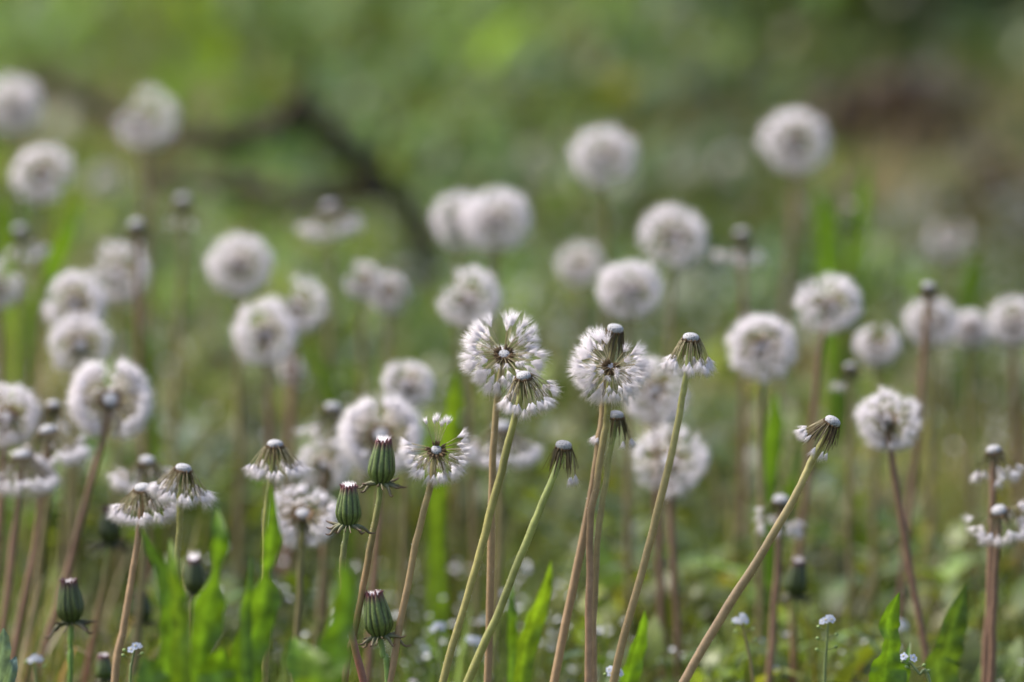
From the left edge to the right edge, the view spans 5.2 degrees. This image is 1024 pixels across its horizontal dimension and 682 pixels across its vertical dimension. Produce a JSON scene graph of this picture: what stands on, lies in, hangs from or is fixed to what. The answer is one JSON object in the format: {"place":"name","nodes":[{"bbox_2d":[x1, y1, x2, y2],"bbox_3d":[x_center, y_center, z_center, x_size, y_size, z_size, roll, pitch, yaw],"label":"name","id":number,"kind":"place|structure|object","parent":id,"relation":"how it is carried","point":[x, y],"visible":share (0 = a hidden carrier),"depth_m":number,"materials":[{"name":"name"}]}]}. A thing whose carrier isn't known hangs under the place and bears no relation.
{"place":"outdoors","nodes":[
{"label":"outdoors","id":0,"kind":"place"},
{"bbox_2d":[0,0,1023,681],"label":"ground","id":1,"kind":"structure","parent":0,"point":[926,160],"depth_m":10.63,"materials":[{"name":"brown plant"}]},
{"bbox_2d":[0,628,17,681],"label":"leaf rosette","id":2,"kind":"object","parent":1,"relation":"on","point":[8,669],"visible":1,"depth_m":6.48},
{"bbox_2d":[0,259,24,578],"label":"dandelion","id":3,"kind":"object","parent":1,"relation":"on","point":[10,298],"visible":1,"depth_m":7.39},
{"bbox_2d":[0,74,43,433],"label":"dandelion","id":4,"kind":"object","parent":1,"relation":"on","point":[13,106],"visible":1,"depth_m":8.03,"materials":[{"name":"plant"}]},
{"bbox_2d":[0,380,44,555],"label":"dandelion","id":5,"kind":"object","parent":1,"relation":"on","point":[8,417],"visible":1,"depth_m":6.89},
{"bbox_2d":[4,225,49,602],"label":"dandelion","id":6,"kind":"object","parent":1,"relation":"on","point":[19,231],"visible":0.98,"depth_m":7.49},
{"bbox_2d":[0,449,62,632],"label":"dandelion","id":7,"kind":"object","parent":1,"relation":"on","point":[23,458],"visible":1,"depth_m":6.83,"materials":[{"name":"plant"}]},
{"bbox_2d":[25,654,45,681],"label":"forget me not","id":8,"kind":"object","parent":1,"relation":"on","point":[35,658],"visible":1,"depth_m":6.66,"materials":[{"name":"white plant"}]},
{"bbox_2d":[0,191,82,589],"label":"leaf rosette","id":9,"kind":"object","parent":1,"relation":"on","point":[53,267],"visible":0.59,"depth_m":7.66,"materials":[{"name":"plant"}]},
{"bbox_2d":[9,142,77,597],"bbox_3d":[-0.313,0.024,7.598,0.048,0.316,0.048,0,6,0],"label":"dandelion","id":10,"kind":"object","parent":1,"relation":"on","point":[42,177],"visible":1,"depth_m":7.58,"materials":[{"name":"plant"}]},
{"bbox_2d":[22,400,72,681],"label":"dandelion","id":11,"kind":"object","parent":1,"relation":"on","point":[53,407],"visible":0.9,"depth_m":6.93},
{"bbox_2d":[7,425,93,659],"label":"dandelion","id":12,"kind":"object","parent":1,"relation":"on","point":[47,434],"visible":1,"depth_m":6.85,"materials":[{"name":"plant"}]},
{"bbox_2d":[44,577,96,681],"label":"dandelion bud","id":13,"kind":"object","parent":1,"relation":"on","point":[70,607],"visible":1,"depth_m":6.57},
{"bbox_2d":[42,268,109,635],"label":"dandelion","id":14,"kind":"object","parent":1,"relation":"on","point":[75,303],"visible":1,"depth_m":7.24,"materials":[{"name":"plant"}]},
{"bbox_2d":[45,312,116,664],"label":"dandelion","id":15,"kind":"object","parent":1,"relation":"on","point":[80,345],"visible":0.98,"depth_m":7.20,"materials":[{"name":"plant"}]},
{"bbox_2d":[33,353,158,681],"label":"dandelion","id":16,"kind":"object","parent":1,"relation":"on","point":[107,401],"visible":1,"depth_m":6.88,"materials":[{"name":"plant"}]},
{"bbox_2d":[94,652,111,681],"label":"dandelion bud","id":17,"kind":"object","parent":1,"relation":"on","point":[103,672],"visible":0.85,"depth_m":6.68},
{"bbox_2d":[89,167,120,274],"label":"dandelion","id":18,"kind":"object","parent":1,"relation":"on","point":[101,187],"visible":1,"depth_m":9.24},
{"bbox_2d":[82,504,131,681],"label":"dandelion bud","id":19,"kind":"object","parent":1,"relation":"on","point":[109,532],"visible":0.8,"depth_m":6.85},
{"bbox_2d":[86,239,150,616],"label":"dandelion","id":20,"kind":"object","parent":1,"relation":"on","point":[117,273],"visible":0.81,"depth_m":7.44,"materials":[{"name":"plant"}]},
{"bbox_2d":[121,642,143,681],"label":"forget me not","id":21,"kind":"object","parent":1,"relation":"on","point":[136,645],"visible":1,"depth_m":6.50,"materials":[{"name":"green plant"}]},
{"bbox_2d":[118,219,152,599],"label":"dandelion","id":22,"kind":"object","parent":1,"relation":"on","point":[137,225],"visible":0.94,"depth_m":7.34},
{"bbox_2d":[106,483,176,681],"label":"dandelion","id":23,"kind":"object","parent":1,"relation":"on","point":[140,496],"visible":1,"depth_m":6.52,"materials":[{"name":"plant"}]},
{"bbox_2d":[101,455,184,681],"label":"dandelion","id":24,"kind":"object","parent":1,"relation":"on","point":[146,462],"visible":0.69,"depth_m":6.83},
{"bbox_2d":[127,590,158,661],"bbox_3d":[-0.225,0.207,6.913,0.020,0.112,0.022,-5,8,-38],"label":"dandelion bud","id":25,"kind":"object","parent":1,"relation":"on","point":[147,610],"visible":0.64,"depth_m":6.91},
{"bbox_2d":[112,84,179,443],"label":"dandelion","id":26,"kind":"object","parent":1,"relation":"on","point":[145,118],"visible":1,"depth_m":7.98,"materials":[{"name":"plant"}]},
{"bbox_2d":[129,315,164,610],"bbox_3d":[-0.241,0.086,7.552,0.025,0.207,0.006,0,6,0],"label":"leaf rosette","id":27,"kind":"object","parent":1,"relation":"on","point":[153,452],"visible":0.45,"depth_m":7.55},
{"bbox_2d":[165,194,197,559],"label":"dandelion","id":28,"kind":"object","parent":1,"relation":"on","point":[184,201],"visible":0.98,"depth_m":7.54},
{"bbox_2d":[144,463,219,573],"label":"dandelion","id":29,"kind":"object","parent":1,"relation":"on","point":[182,473],"visible":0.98,"depth_m":6.50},
{"bbox_2d":[131,509,238,681],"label":"leaf rosette","id":30,"kind":"object","parent":1,"relation":"on","point":[175,661],"visible":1,"depth_m":6.03,"materials":[{"name":"plant"}]},
{"bbox_2d":[183,550,204,654],"bbox_3d":[-0.190,0.201,6.782,0.020,0.155,0.023,2,7,18],"label":"dandelion bud","id":31,"kind":"object","parent":1,"relation":"on","point":[194,580],"visible":0.77,"depth_m":6.77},
{"bbox_2d":[22,41,440,349],"bbox_3d":[-0.250,-0.113,9.130,0.430,0.277,0.103,5,8,36],"label":"fallen branch","id":32,"kind":"object","parent":1,"relation":"on","point":[376,184],"visible":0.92,"depth_m":9.06,"materials":[{"name":"wood"}]},
{"bbox_2d":[203,230,276,601],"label":"dandelion","id":33,"kind":"object","parent":1,"relation":"on","point":[239,265],"visible":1,"depth_m":7.39,"materials":[{"name":"plant"}]},
{"bbox_2d":[231,296,302,614],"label":"dandelion","id":34,"kind":"object","parent":1,"relation":"on","point":[266,337],"visible":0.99,"depth_m":7.24,"materials":[{"name":"plant"}]},
{"bbox_2d":[230,486,309,681],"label":"leaf rosette","id":35,"kind":"object","parent":1,"relation":"on","point":[260,606],"visible":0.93,"depth_m":6.08,"materials":[{"name":"plant"}]},
{"bbox_2d":[241,439,316,681],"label":"dandelion","id":36,"kind":"object","parent":1,"relation":"on","point":[274,448],"visible":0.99,"depth_m":6.53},
{"bbox_2d":[276,355,304,609],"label":"dandelion","id":37,"kind":"object","parent":1,"relation":"on","point":[286,371],"visible":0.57,"depth_m":7.45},
{"bbox_2d":[261,275,329,616],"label":"dandelion","id":38,"kind":"object","parent":1,"relation":"on","point":[298,306],"visible":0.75,"depth_m":7.34,"materials":[{"name":"plant"}]},
{"bbox_2d":[274,481,337,681],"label":"dandelion","id":39,"kind":"object","parent":1,"relation":"on","point":[302,516],"visible":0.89,"depth_m":6.71,"materials":[{"name":"plant"}]},
{"bbox_2d":[296,438,352,634],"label":"dandelion","id":40,"kind":"object","parent":1,"relation":"on","point":[323,465],"visible":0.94,"depth_m":7.00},
{"bbox_2d":[291,402,363,649],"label":"dandelion","id":41,"kind":"object","parent":1,"relation":"on","point":[333,410],"visible":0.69,"depth_m":7.00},
{"bbox_2d":[297,560,358,681],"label":"leaf rosette","id":42,"kind":"object","parent":1,"relation":"on","point":[329,659],"visible":1,"depth_m":5.83,"materials":[{"name":"plant"}]},
{"bbox_2d":[294,201,366,586],"bbox_3d":[-0.122,0.040,7.653,0.052,0.270,0.050,0,6,0],"label":"dandelion","id":43,"kind":"object","parent":1,"relation":"on","point":[328,207],"visible":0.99,"depth_m":7.64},
{"bbox_2d":[313,348,359,590],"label":"leaf","id":44,"kind":"object","parent":1,"relation":"on","point":[325,380],"visible":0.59,"depth_m":7.45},
{"bbox_2d":[325,480,375,681],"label":"dandelion bud","id":45,"kind":"object","parent":1,"relation":"on","point":[348,512],"visible":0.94,"depth_m":6.42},
{"bbox_2d":[345,261,384,634],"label":"dandelion","id":46,"kind":"object","parent":1,"relation":"on","point":[363,293],"visible":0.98,"depth_m":7.44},
{"bbox_2d":[344,435,406,681],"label":"dandelion bud","id":47,"kind":"object","parent":1,"relation":"on","point":[381,468],"visible":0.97,"depth_m":6.44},
{"bbox_2d":[334,390,429,681],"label":"dandelion","id":48,"kind":"object","parent":1,"relation":"on","point":[351,446],"visible":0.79,"depth_m":6.85,"materials":[{"name":"plant"}]},
{"bbox_2d":[358,589,410,681],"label":"dandelion bud","id":49,"kind":"object","parent":1,"relation":"on","point":[378,620],"visible":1,"depth_m":6.45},
{"bbox_2d":[368,271,408,629],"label":"dandelion","id":50,"kind":"object","parent":1,"relation":"on","point":[388,293],"visible":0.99,"depth_m":7.49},
{"bbox_2d":[390,264,420,421],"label":"dandelion","id":51,"kind":"object","parent":1,"relation":"on","point":[400,269],"visible":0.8,"depth_m":8.45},
{"bbox_2d":[380,358,436,676],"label":"dandelion","id":52,"kind":"object","parent":1,"relation":"on","point":[407,385],"visible":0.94,"depth_m":7.07,"materials":[{"name":"plant"}]},
{"bbox_2d":[387,411,476,681],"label":"dandelion","id":53,"kind":"object","parent":1,"relation":"on","point":[436,452],"visible":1,"depth_m":6.45,"materials":[{"name":"plant"}]},
{"bbox_2d":[428,621,449,674],"bbox_3d":[-0.044,0.222,6.784,0.012,0.111,0.007,-3,7,-23],"label":"forget me not","id":54,"kind":"object","parent":1,"relation":"on","point":[440,625],"visible":0.99,"depth_m":6.78,"materials":[{"name":"white plant"}]},
{"bbox_2d":[425,372,463,681],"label":"blade","id":55,"kind":"object","parent":1,"relation":"on","point":[437,539],"visible":0.65,"depth_m":7.11,"materials":[{"name":"plant"}]},
{"bbox_2d":[429,189,492,592],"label":"dandelion","id":56,"kind":"object","parent":1,"relation":"on","point":[456,227],"visible":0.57,"depth_m":7.54,"materials":[{"name":"plant"}]},
{"bbox_2d":[436,263,505,678],"bbox_3d":[-0.026,0.093,7.152,0.049,0.285,0.047,0,6,0],"label":"dandelion","id":57,"kind":"object","parent":1,"relation":"on","point":[468,301],"visible":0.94,"depth_m":7.14,"materials":[{"name":"plant"}]},
{"bbox_2d":[464,635,481,681],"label":"forget me not","id":58,"kind":"object","parent":1,"relation":"on","point":[471,639],"visible":0.76,"depth_m":6.81,"materials":[{"name":"white plant"}]},
{"bbox_2d":[457,185,534,637],"bbox_3d":[-0.011,0.048,7.449,0.054,0.306,0.056,0,6,0],"label":"dandelion","id":59,"kind":"object","parent":1,"relation":"on","point":[495,219],"visible":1,"depth_m":7.43,"materials":[{"name":"plant"}]},
{"bbox_2d":[439,371,562,681],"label":"dandelion","id":60,"kind":"object","parent":1,"relation":"on","point":[522,379],"visible":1,"depth_m":6.42,"materials":[{"name":"plant"}]},
{"bbox_2d":[459,421,547,681],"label":"dandelion","id":61,"kind":"object","parent":1,"relation":"on","point":[531,454],"visible":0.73,"depth_m":6.93,"materials":[{"name":"plant"}]},
{"bbox_2d":[455,307,553,681],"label":"dandelion","id":62,"kind":"object","parent":1,"relation":"on","point":[504,356],"visible":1,"depth_m":6.46,"materials":[{"name":"plant"}]},
{"bbox_2d":[0,0,1023,681],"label":"ground cover","id":63,"kind":"object","parent":1,"relation":"on","point":[454,160],"visible":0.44,"depth_m":9.28,"materials":[{"name":"green plant"}]},
{"bbox_2d":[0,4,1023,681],"bbox_3d":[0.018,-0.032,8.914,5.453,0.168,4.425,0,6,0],"label":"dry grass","id":64,"kind":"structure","parent":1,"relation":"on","point":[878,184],"depth_m":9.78,"materials":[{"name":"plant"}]},
{"bbox_2d":[1,155,1023,681],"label":"blossoms","id":65,"kind":"object","parent":1,"relation":"on","point":[455,567],"visible":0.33,"depth_m":8.69,"materials":[{"name":"white plant"}]},
{"bbox_2d":[463,440,578,681],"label":"dandelion","id":66,"kind":"object","parent":1,"relation":"on","point":[561,449],"visible":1,"depth_m":6.45,"materials":[{"name":"plant"}]},
{"bbox_2d":[507,561,552,681],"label":"leaf rosette","id":67,"kind":"object","parent":1,"relation":"on","point":[522,649],"visible":0.91,"depth_m":6.66,"materials":[{"name":"plant"}]},
{"bbox_2d":[554,240,602,499],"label":"dandelion","id":68,"kind":"object","parent":1,"relation":"on","point":[582,273],"visible":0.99,"depth_m":7.74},
{"bbox_2d":[550,323,624,681],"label":"dandelion","id":69,"kind":"object","parent":1,"relation":"on","point":[616,333],"visible":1,"depth_m":6.49,"materials":[{"name":"plant"}]},
{"bbox_2d":[567,121,639,539],"bbox_3d":[0.062,0.009,7.697,0.051,0.318,0.054,-5,8,-37],"label":"dandelion","id":70,"kind":"object","parent":1,"relation":"on","point":[607,156],"visible":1,"depth_m":7.68,"materials":[{"name":"plant"}]},
{"bbox_2d":[566,326,653,681],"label":"dandelion","id":71,"kind":"object","parent":1,"relation":"on","point":[609,370],"visible":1,"depth_m":6.44,"materials":[{"name":"plant"}]},
{"bbox_2d":[587,410,637,681],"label":"dandelion","id":72,"kind":"object","parent":1,"relation":"on","point":[618,420],"visible":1,"depth_m":6.49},
{"bbox_2d":[603,666,623,676],"bbox_3d":[0.058,0.247,6.516,0.011,0.122,0.007,3,7,24],"label":"forget me not","id":73,"kind":"object","parent":1,"relation":"on","point":[609,670],"visible":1,"depth_m":6.51,"materials":[{"name":"white plant"}]},
{"bbox_2d":[595,257,665,643],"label":"dandelion","id":74,"kind":"object","parent":1,"relation":"on","point":[628,290],"visible":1,"depth_m":7.14,"materials":[{"name":"plant"}]},
{"bbox_2d":[620,610,647,681],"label":"leaf rosette","id":75,"kind":"object","parent":1,"relation":"on","point":[632,668],"visible":0.99,"depth_m":6.59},
{"bbox_2d":[617,354,693,678],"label":"dandelion","id":76,"kind":"object","parent":1,"relation":"on","point":[656,398],"visible":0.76,"depth_m":6.98,"materials":[{"name":"plant"}]},
{"bbox_2d":[609,332,716,681],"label":"dandelion","id":77,"kind":"object","parent":1,"relation":"on","point":[688,342],"visible":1,"depth_m":6.45,"materials":[{"name":"plant"}]},
{"bbox_2d":[627,420,713,681],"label":"dandelion","id":78,"kind":"object","parent":1,"relation":"on","point":[687,478],"visible":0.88,"depth_m":6.93,"materials":[{"name":"plant"}]},
{"bbox_2d":[637,202,709,572],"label":"dandelion","id":79,"kind":"object","parent":1,"relation":"on","point":[677,238],"visible":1,"depth_m":7.39,"materials":[{"name":"plant"}]},
{"bbox_2d":[717,151,744,248],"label":"dandelion","id":80,"kind":"object","parent":1,"relation":"on","point":[733,174],"visible":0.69,"depth_m":9.94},
{"bbox_2d":[710,228,767,592],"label":"dandelion","id":81,"kind":"object","parent":1,"relation":"on","point":[741,235],"visible":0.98,"depth_m":7.45,"materials":[{"name":"plant"}]},
{"bbox_2d":[731,613,756,681],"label":"forget me not","id":82,"kind":"object","parent":1,"relation":"on","point":[742,619],"visible":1,"depth_m":6.62,"materials":[{"name":"green plant"}]},
{"bbox_2d":[679,415,839,681],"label":"dandelion","id":83,"kind":"object","parent":1,"relation":"on","point":[829,425],"visible":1,"depth_m":6.45,"materials":[{"name":"plant"}]},
{"bbox_2d":[723,311,802,674],"bbox_3d":[0.155,0.115,7.034,0.051,0.272,0.047,0,6,0],"label":"dandelion","id":84,"kind":"object","parent":1,"relation":"on","point":[762,348],"visible":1,"depth_m":7.02,"materials":[{"name":"plant"}]},
{"bbox_2d":[752,494,805,681],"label":"dandelion","id":85,"kind":"object","parent":1,"relation":"on","point":[779,501],"visible":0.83,"depth_m":6.84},
{"bbox_2d":[763,393,802,671],"bbox_3d":[0.172,0.130,7.218,0.042,0.198,0.019,-4,7,-32],"label":"leaf rosette","id":86,"kind":"object","parent":1,"relation":"on","point":[774,439],"visible":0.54,"depth_m":7.20,"materials":[{"name":"plant"}]},
{"bbox_2d":[757,107,833,397],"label":"dandelion","id":87,"kind":"object","parent":1,"relation":"on","point":[794,143],"visible":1,"depth_m":7.78,"materials":[{"name":"plant"}]},
{"bbox_2d":[778,556,814,681],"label":"dandelion bud","id":88,"kind":"object","parent":1,"relation":"on","point":[796,583],"visible":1,"depth_m":6.85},
{"bbox_2d":[763,0,876,45],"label":"leafy shrub","id":89,"kind":"object","parent":1,"relation":"on","point":[868,4],"visible":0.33,"depth_m":12.01,"materials":[{"name":"green plant"}]},
{"bbox_2d":[787,270,865,640],"bbox_3d":[0.196,0.101,7.073,0.050,0.292,0.046,-5,8,-38],"label":"dandelion","id":90,"kind":"object","parent":1,"relation":"on","point":[830,304],"visible":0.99,"depth_m":7.06,"materials":[{"name":"plant"}]},
{"bbox_2d":[815,615,837,681],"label":"forget me not","id":91,"kind":"object","parent":1,"relation":"on","point":[827,618],"visible":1,"depth_m":6.51,"materials":[{"name":"green plant"}]},
{"bbox_2d":[828,363,861,651],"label":"dandelion","id":92,"kind":"object","parent":1,"relation":"on","point":[850,369],"visible":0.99,"depth_m":7.10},
{"bbox_2d":[834,202,862,380],"bbox_3d":[0.235,0.023,7.950,0.021,0.242,0.024,0,6,0],"label":"dandelion bud","id":93,"kind":"object","parent":1,"relation":"on","point":[848,222],"visible":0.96,"depth_m":7.94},
{"bbox_2d":[815,160,890,467],"bbox_3d":[0.238,0.009,7.960,0.054,0.269,0.037,0,6,0],"label":"leaf rosette","id":94,"kind":"object","parent":1,"relation":"on","point":[829,261],"visible":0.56,"depth_m":7.95,"materials":[{"name":"plant"}]},
{"bbox_2d":[853,323,901,638],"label":"dandelion","id":95,"kind":"object","parent":1,"relation":"on","point":[879,356],"visible":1,"depth_m":7.25,"materials":[{"name":"plant"}]},
{"bbox_2d":[850,385,928,678],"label":"dandelion","id":96,"kind":"object","parent":1,"relation":"on","point":[887,420],"visible":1,"depth_m":6.79,"materials":[{"name":"plant"}]},
{"bbox_2d":[868,593,910,681],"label":"leaf rosette","id":97,"kind":"object","parent":1,"relation":"on","point":[887,665],"visible":0.94,"depth_m":6.51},
{"bbox_2d":[898,619,907,640],"bbox_3d":[0.234,0.217,6.915,0.013,0.096,0.007,0,6,0],"label":"forget me not","id":98,"kind":"object","parent":1,"relation":"on","point":[904,626],"visible":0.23,"depth_m":6.91,"materials":[{"name":"white plant"}]},
{"bbox_2d":[900,652,930,681],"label":"forget me not","id":99,"kind":"object","parent":1,"relation":"on","point":[904,656],"visible":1,"depth_m":6.46,"materials":[{"name":"green plant"}]},
{"bbox_2d":[898,282,941,640],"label":"dandelion","id":100,"kind":"object","parent":1,"relation":"on","point":[928,290],"visible":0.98,"depth_m":7.09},
{"bbox_2d":[902,295,959,622],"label":"dandelion","id":101,"kind":"object","parent":1,"relation":"on","point":[936,329],"visible":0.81,"depth_m":7.35,"materials":[{"name":"plant"}]},
{"bbox_2d":[850,140,1023,241],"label":"dead leaves","id":102,"kind":"object","parent":1,"relation":"on","point":[973,151],"visible":0.57,"depth_m":10.03,"materials":[{"name":"brown plant"}]},
{"bbox_2d":[924,584,967,681],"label":"leaf rosette","id":103,"kind":"object","parent":1,"relation":"on","point":[942,659],"visible":0.98,"depth_m":6.66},
{"bbox_2d":[928,224,966,381],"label":"dandelion","id":104,"kind":"object","parent":1,"relation":"on","point":[948,249],"visible":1,"depth_m":8.64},
{"bbox_2d":[957,253,984,499],"bbox_3d":[0.320,0.042,7.949,0.020,0.207,0.009,0,6,0],"label":"leaf rosette","id":105,"kind":"object","parent":1,"relation":"on","point":[971,282],"visible":0.57,"depth_m":7.94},
{"bbox_2d":[952,309,992,629],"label":"dandelion","id":106,"kind":"object","parent":1,"relation":"on","point":[971,330],"visible":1,"depth_m":7.40,"materials":[{"name":"plant"}]},
{"bbox_2d":[963,499,1023,681],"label":"dandelion","id":107,"kind":"object","parent":1,"relation":"on","point":[999,513],"visible":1,"depth_m":6.67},
{"bbox_2d":[969,445,1023,681],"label":"dandelion","id":108,"kind":"object","parent":1,"relation":"on","point":[993,452],"visible":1,"depth_m":6.71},
{"bbox_2d":[980,0,1023,34],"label":"leafy shrub","id":109,"kind":"object","parent":1,"relation":"on","point":[1018,5],"visible":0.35,"depth_m":11.91,"materials":[{"name":"green plant"}]},
{"bbox_2d":[988,294,1023,578],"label":"dandelion","id":110,"kind":"object","parent":1,"relation":"on","point":[1014,335],"visible":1,"depth_m":7.34,"materials":[{"name":"plant"}]},
{"bbox_2d":[743,61,1023,154],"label":"dead leaves","id":111,"kind":"object","parent":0,"point":[893,93],"visible":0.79,"depth_m":10.82,"materials":[{"name":"brown plant"}]},
{"bbox_2d":[874,0,943,32],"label":"leafy shrub","id":112,"kind":"object","parent":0,"point":[916,22],"visible":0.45,"depth_m":12.22,"materials":[{"name":"green plant"}]}
]}

